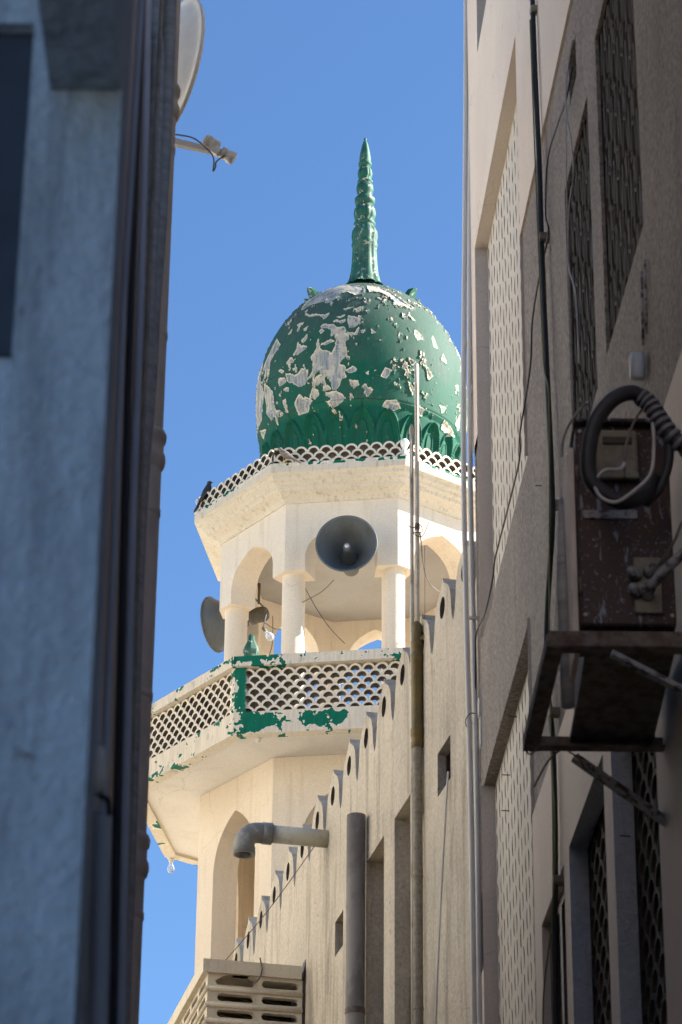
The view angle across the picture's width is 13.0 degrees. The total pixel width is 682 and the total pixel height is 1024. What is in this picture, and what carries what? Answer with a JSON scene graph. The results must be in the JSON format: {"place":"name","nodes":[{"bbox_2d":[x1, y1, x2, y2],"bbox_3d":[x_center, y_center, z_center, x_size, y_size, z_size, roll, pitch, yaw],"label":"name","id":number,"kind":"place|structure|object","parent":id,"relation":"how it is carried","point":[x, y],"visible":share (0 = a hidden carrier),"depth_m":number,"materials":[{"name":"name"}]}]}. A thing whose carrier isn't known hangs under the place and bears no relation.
{"place":"outdoors","nodes":[
{"label":"outdoors","id":0,"kind":"place"},
{"bbox_2d":[139,0,474,1023],"label":"sky","id":1,"kind":"structure","parent":0,"point":[296,89],"materials":[{"name":"blue"}]},
{"label":"ground","id":2,"kind":"structure","parent":0,"visible":0},
{"bbox_2d":[0,0,141,1023],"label":"building","id":3,"kind":"structure","parent":2,"relation":"on","point":[64,70],"depth_m":3.44,"materials":[{"name":"white paint"}]},
{"bbox_2d":[0,33,33,357],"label":"window","id":4,"kind":"structure","parent":3,"relation":"in","point":[16,49],"depth_m":3.65,"materials":[{"name":"glass"}]},
{"bbox_2d":[89,746,111,1023],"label":"pipe","id":5,"kind":"object","parent":3,"relation":"attached to","point":[100,928],"visible":0.98,"depth_m":3.90,"materials":[{"name":"grey plastic"}]},
{"bbox_2d":[82,0,134,1023],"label":"conduit","id":6,"kind":"object","parent":3,"relation":"attached to","point":[85,1018],"visible":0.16,"depth_m":4.06,"materials":[{"name":"grey plastic"}]},
{"bbox_2d":[100,0,144,808],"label":"conduit","id":7,"kind":"object","parent":3,"relation":"attached to","point":[118,417],"visible":0.79,"depth_m":4.83,"materials":[{"name":"grey plastic"}]},
{"bbox_2d":[108,0,145,1023],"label":"cable","id":8,"kind":"object","parent":3,"relation":"attached to","point":[116,831],"visible":0.84,"depth_m":5.45,"materials":[{"name":"black rubber"}]},
{"bbox_2d":[117,0,151,1023],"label":"conduit","id":9,"kind":"object","parent":3,"relation":"attached to","point":[128,671],"visible":0.95,"depth_m":5.96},
{"bbox_2d":[108,0,180,1023],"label":"downpipe","id":10,"kind":"object","parent":3,"relation":"attached to","point":[158,458],"visible":0.36,"depth_m":9.97,"materials":[{"name":"grey metal"}]},
{"bbox_2d":[125,0,164,1023],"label":"lagged pipe","id":11,"kind":"object","parent":3,"relation":"attached to","point":[155,23],"visible":0.44,"depth_m":8.30,"materials":[{"name":"grey metal"}]},
{"bbox_2d":[126,0,163,980],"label":"cable","id":12,"kind":"object","parent":3,"relation":"attached to","point":[146,334],"visible":0.84,"depth_m":7.24,"materials":[{"name":"black rubber"}]},
{"bbox_2d":[143,0,176,602],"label":"lagged pipe","id":13,"kind":"object","parent":3,"relation":"attached to","point":[169,24],"visible":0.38,"depth_m":9.36,"materials":[{"name":"grey metal"}]},
{"bbox_2d":[175,0,236,171],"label":"satellite dish","id":14,"kind":"object","parent":3,"relation":"attached to","point":[192,30],"visible":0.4,"depth_m":13.23,"materials":[{"name":"beige metal"}]},
{"bbox_2d":[147,138,475,974],"bbox_3d":[0.131,4.322,23.709,3.625,17.590,3.625,20,-33,-32],"label":"minaret","id":15,"kind":"object","parent":2,"relation":"on","point":[335,400],"visible":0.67,"depth_m":24.80,"materials":[{"name":"beige paint"}]},
{"bbox_2d":[167,858,173,872],"bbox_3d":[-1.448,3.007,25.555,0.072,0.150,0.072,1,-28,0],"label":"light bulb","id":16,"kind":"object","parent":15,"relation":"attached to","point":[170,868],"visible":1,"depth_m":25.52,"materials":[{"name":"white glass"}]},
{"bbox_2d":[193,481,213,512],"bbox_3d":[-1.167,-0.130,25.557,0.165,0.329,0.090,24,-35,-37],"label":"bird","id":17,"kind":"object","parent":15,"relation":"on","point":[206,489],"visible":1,"depth_m":25.55},
{"bbox_2d":[200,583,269,652],"bbox_3d":[-0.864,0.891,25.638,0.518,0.554,0.490,-12,-30,22],"label":"loudspeaker","id":18,"kind":"object","parent":15,"relation":"attached to","point":[212,623],"visible":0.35,"depth_m":25.53,"materials":[{"name":"grey metal"}]},
{"bbox_2d":[269,616,272,654],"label":"cable","id":19,"kind":"object","parent":18,"relation":"hanging from","point":[272,633],"visible":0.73,"depth_m":25.27,"materials":[{"name":"grey metal"}]},
{"bbox_2d":[254,738,261,742],"bbox_3d":[-0.644,1.764,23.276,0.072,0.055,0.072,1,-28,0],"label":"light bulb","id":20,"kind":"object","parent":15,"relation":"attached to","point":[257,740],"visible":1,"depth_m":23.26,"materials":[{"name":"white glass"}]},
{"bbox_2d":[262,611,273,640],"bbox_3d":[-0.576,0.898,23.909,0.100,0.294,0.074,-21,-34,35],"label":"light bulb","id":21,"kind":"object","parent":15,"relation":"attached to","point":[269,636],"visible":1,"depth_m":23.84,"materials":[{"name":"white glass"}]},
{"bbox_2d":[276,447,301,463],"bbox_3d":[-0.432,-0.463,24.742,0.243,0.206,0.078,-23,-36,37],"label":"bird","id":22,"kind":"object","parent":15,"relation":"on","point":[285,454],"visible":1,"depth_m":24.73},
{"bbox_2d":[302,580,333,602],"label":"cable","id":23,"kind":"object","parent":15,"relation":"attached to","point":[318,593],"visible":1,"depth_m":24.44,"materials":[{"name":"grey metal"}]},
{"bbox_2d":[305,588,344,643],"bbox_3d":[-0.151,0.825,24.645,0.418,0.473,0.023,15,-31,-26],"label":"cable","id":24,"kind":"object","parent":15,"relation":"attached to","point":[322,617],"visible":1,"depth_m":24.63,"materials":[{"name":"grey metal"}]},
{"bbox_2d":[315,515,377,576],"bbox_3d":[0.043,0.342,24.503,0.505,0.562,0.537,1,-28,0],"label":"loudspeaker","id":25,"kind":"object","parent":15,"relation":"attached to","point":[347,545],"visible":1,"depth_m":24.40,"materials":[{"name":"grey metal"}]},
{"bbox_2d":[400,438,408,456],"bbox_3d":[0.523,-0.526,24.689,0.083,0.172,0.083,1,-28,0],"label":"light bulb","id":26,"kind":"object","parent":15,"relation":"attached to","point":[404,443],"visible":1,"depth_m":24.67,"materials":[{"name":"white glass"}]},
{"bbox_2d":[232,540,477,1023],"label":"mosque wall","id":27,"kind":"structure","parent":2,"relation":"on","point":[302,920],"depth_m":16.73,"materials":[{"name":"paint"}]},
{"bbox_2d":[168,958,305,1023],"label":"precast balcony","id":28,"kind":"structure","parent":27,"relation":"attached to","point":[218,991],"depth_m":18.66,"materials":[{"name":"paint"}]},
{"bbox_2d":[252,958,262,985],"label":"cable","id":29,"kind":"object","parent":28,"relation":"hanging from","point":[255,982],"visible":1,"depth_m":18.66,"materials":[{"name":"grey rubber"}]},
{"bbox_2d":[233,822,328,858],"bbox_3d":[-0.364,2.029,18.483,0.609,0.221,0.138,6,-28,-11],"label":"waste pipe","id":30,"kind":"object","parent":27,"relation":"attached to","point":[248,837],"visible":1,"depth_m":18.45,"materials":[{"name":"paint"}]},
{"bbox_2d":[226,846,314,959],"bbox_3d":[-0.408,2.452,18.638,0.749,0.583,0.118,-22,-35,36],"label":"cable","id":31,"kind":"object","parent":30,"relation":"attached to","point":[272,904],"visible":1,"depth_m":18.71,"materials":[{"name":"grey rubber"}]},
{"bbox_2d":[345,812,365,1023],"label":"vent pipe","id":32,"kind":"object","parent":27,"relation":"attached to","point":[355,928],"visible":1,"depth_m":17.11,"materials":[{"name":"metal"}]},
{"bbox_2d":[410,621,424,1023],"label":"pipe","id":33,"kind":"object","parent":27,"relation":"attached to","point":[416,661],"visible":1,"depth_m":16.05,"materials":[{"name":"beige metal"}]},
{"bbox_2d":[409,424,413,1023],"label":"steel pole","id":34,"kind":"object","parent":33,"relation":"attached to","point":[411,431],"visible":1,"depth_m":16.62,"materials":[{"name":"grey metal"}]},
{"bbox_2d":[414,363,419,621],"bbox_3d":[0.430,-0.088,16.960,0.030,1.730,0.030,1,-28,0],"label":"steel pole","id":35,"kind":"object","parent":33,"relation":"attached to","point":[417,528],"visible":1,"depth_m":16.95,"materials":[{"name":"grey metal"}]},
{"bbox_2d":[407,522,428,536],"bbox_3d":[0.435,0.096,16.842,0.124,0.107,0.033,7,-28,-13],"label":"wire tie","id":36,"kind":"object","parent":35,"relation":"attached to","point":[419,532],"visible":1,"depth_m":16.84,"materials":[{"name":"white plastic"}]},
{"bbox_2d":[419,533,439,591],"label":"cable","id":37,"kind":"object","parent":35,"relation":"attached to","point":[423,562],"visible":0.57,"depth_m":18.60,"materials":[{"name":"grey rubber"}]},
{"bbox_2d":[435,771,448,1023],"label":"cable","id":38,"kind":"object","parent":27,"relation":"attached to","point":[440,908],"visible":1,"depth_m":15.29,"materials":[{"name":"white plastic"}]},
{"bbox_2d":[467,0,681,1023],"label":"alley building","id":39,"kind":"structure","parent":2,"relation":"on","point":[620,916],"depth_m":11.75,"materials":[{"name":"paint"}]},
{"bbox_2d":[461,0,476,1023],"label":"conduit","id":40,"kind":"object","parent":39,"relation":"attached to","point":[466,594],"visible":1,"depth_m":15.06,"materials":[{"name":"white plastic"}]},
{"bbox_2d":[465,698,481,748],"bbox_3d":[0.651,1.035,14.545,0.081,0.250,0.149,20,-34,-33],"label":"pipe","id":41,"kind":"object","parent":39,"relation":"attached to","point":[479,703],"visible":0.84,"depth_m":14.52,"materials":[{"name":"white plastic"}]},
{"bbox_2d":[469,616,478,619],"bbox_3d":[0.665,0.528,14.816,0.064,0.035,0.020,1,-28,0],"label":"pipe clamp","id":42,"kind":"object","parent":39,"relation":"attached to","point":[473,617],"visible":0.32,"depth_m":14.81,"materials":[{"name":"metal"}]},
{"bbox_2d":[467,85,481,1023],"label":"conduit","id":43,"kind":"object","parent":39,"relation":"attached to","point":[474,691],"visible":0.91,"depth_m":14.86,"materials":[{"name":"white plastic"}]},
{"bbox_2d":[481,895,482,970],"bbox_3d":[0.666,2.389,13.896,0.034,1.301,0.052,8,-29,-13],"label":"short pipe","id":44,"kind":"object","parent":39,"relation":"attached to","point":[482,936],"visible":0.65,"depth_m":14.08,"materials":[{"name":"white plastic"}]},
{"bbox_2d":[475,67,572,689],"bbox_3d":[0.776,0.010,13.032,0.019,2.111,3.772,2,-28,-3],"label":"cable","id":45,"kind":"object","parent":39,"relation":"attached to","point":[562,110],"visible":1,"depth_m":12.88,"materials":[{"name":"black rubber"}]},
{"bbox_2d":[529,19,555,1023],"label":"cable","id":46,"kind":"object","parent":39,"relation":"attached to","point":[549,522],"visible":0.92,"depth_m":11.71,"materials":[{"name":"black metal"}]},
{"bbox_2d":[530,0,563,1023],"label":"power cable","id":47,"kind":"object","parent":39,"relation":"attached to","point":[555,713],"visible":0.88,"depth_m":11.87,"materials":[{"name":"black rubber"}]},
{"bbox_2d":[549,887,567,1023],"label":"window","id":48,"kind":"structure","parent":39,"relation":"in","point":[562,965],"depth_m":11.44,"materials":[{"name":"paint"}]},
{"bbox_2d":[566,92,573,416],"bbox_3d":[0.880,-0.936,11.540,0.010,1.800,0.048,9,-29,-15],"label":"cable","id":49,"kind":"object","parent":39,"relation":"attached to","point":[568,273],"visible":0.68,"depth_m":11.51,"materials":[{"name":"black rubber"}]},
{"bbox_2d":[565,40,579,363],"bbox_3d":[0.888,-1.199,11.448,0.048,1.582,0.254,1,-28,0],"label":"cable","id":50,"kind":"object","parent":39,"relation":"hanging from","point":[569,206],"visible":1,"depth_m":11.43,"materials":[{"name":"black rubber"}]},
{"bbox_2d":[570,101,610,417],"bbox_3d":[0.976,-0.863,11.429,0.102,1.302,0.673,2,-28,-3],"label":"block window","id":51,"kind":"structure","parent":39,"relation":"in","point":[581,247],"depth_m":11.46,"materials":[{"name":"grey concrete"}]},
{"bbox_2d":[522,631,681,826],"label":"iron shelf","id":52,"kind":"object","parent":39,"relation":"attached to","point":[623,681],"visible":0.93,"depth_m":8.71,"materials":[{"name":"brown metal"}]},
{"bbox_2d":[524,712,541,754],"bbox_3d":[0.569,0.633,8.820,0.055,0.097,0.206,1,-28,0],"label":"tie wire","id":53,"kind":"object","parent":52,"relation":"attached to","point":[532,753],"visible":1,"depth_m":8.84,"materials":[{"name":"metal"}]},
{"bbox_2d":[533,751,559,786],"bbox_3d":[0.620,0.769,9.005,0.090,0.123,0.011,-3,-28,6],"label":"tie wire","id":54,"kind":"object","parent":52,"relation":"attached to","point":[549,759],"visible":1,"depth_m":9.01,"materials":[{"name":"metal"}]},
{"bbox_2d":[567,750,584,767],"bbox_3d":[0.700,0.738,8.999,0.063,0.073,0.011,-9,-29,18],"label":"tie wire","id":55,"kind":"object","parent":52,"relation":"attached to","point":[578,758],"visible":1,"depth_m":8.99,"materials":[{"name":"metal"}]},
{"bbox_2d":[556,418,681,708],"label":"meter cabinet","id":56,"kind":"object","parent":52,"relation":"on","point":[610,576],"visible":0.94,"depth_m":8.56,"materials":[{"name":"brown metal"}]},
{"bbox_2d":[560,401,587,456],"bbox_3d":[0.678,-0.243,8.799,0.018,0.106,0.168,12,-30,-21],"label":"cable","id":57,"kind":"object","parent":56,"relation":"attached to","point":[568,426],"visible":0.98,"depth_m":8.82,"materials":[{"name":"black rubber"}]},
{"bbox_2d":[657,520,681,568],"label":"cable","id":58,"kind":"object","parent":56,"relation":"attached to","point":[671,546],"visible":1,"depth_m":8.42,"materials":[{"name":"black rubber"}]},
{"bbox_2d":[589,761,642,1023],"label":"block window","id":59,"kind":"structure","parent":39,"relation":"in","point":[597,853],"depth_m":10.72,"materials":[{"name":"concrete"}]},
{"bbox_2d":[600,0,642,338],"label":"block window","id":60,"kind":"structure","parent":39,"relation":"in","point":[619,96],"depth_m":10.60,"materials":[{"name":"grey concrete"}]},
{"bbox_2d":[580,385,681,509],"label":"cable loop","id":61,"kind":"object","parent":39,"relation":"attached to","point":[648,403],"visible":0.98,"depth_m":8.50,"materials":[{"name":"black rubber"}]},
{"bbox_2d":[594,421,655,503],"bbox_3d":[0.800,-0.146,8.473,0.185,0.291,0.032,1,-28,0],"label":"cable","id":62,"kind":"object","parent":61,"relation":"attached to","point":[631,492],"visible":1,"depth_m":8.44,"materials":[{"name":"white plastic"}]},
{"bbox_2d":[623,409,642,477],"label":"cable","id":63,"kind":"object","parent":61,"relation":"attached to","point":[628,436],"visible":1,"depth_m":8.51,"materials":[{"name":"grey rubber"}]},
{"bbox_2d":[644,442,673,507],"bbox_3d":[0.900,-0.128,8.515,0.101,0.245,0.041,-16,-32,28],"label":"cable","id":64,"kind":"object","parent":61,"relation":"attached to","point":[666,469],"visible":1,"depth_m":8.49,"materials":[{"name":"black rubber"}]},
{"bbox_2d":[629,259,647,381],"bbox_3d":[0.961,-0.605,9.740,0.056,0.379,0.208,1,-28,0],"label":"lamp bracket","id":65,"kind":"object","parent":39,"relation":"attached to","point":[637,372],"visible":1,"depth_m":9.68,"materials":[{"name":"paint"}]},
{"bbox_2d":[632,735,667,1023],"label":"block window","id":66,"kind":"structure","parent":39,"relation":"in","point":[651,933],"depth_m":9.65,"materials":[{"name":"concrete"}]}
]}

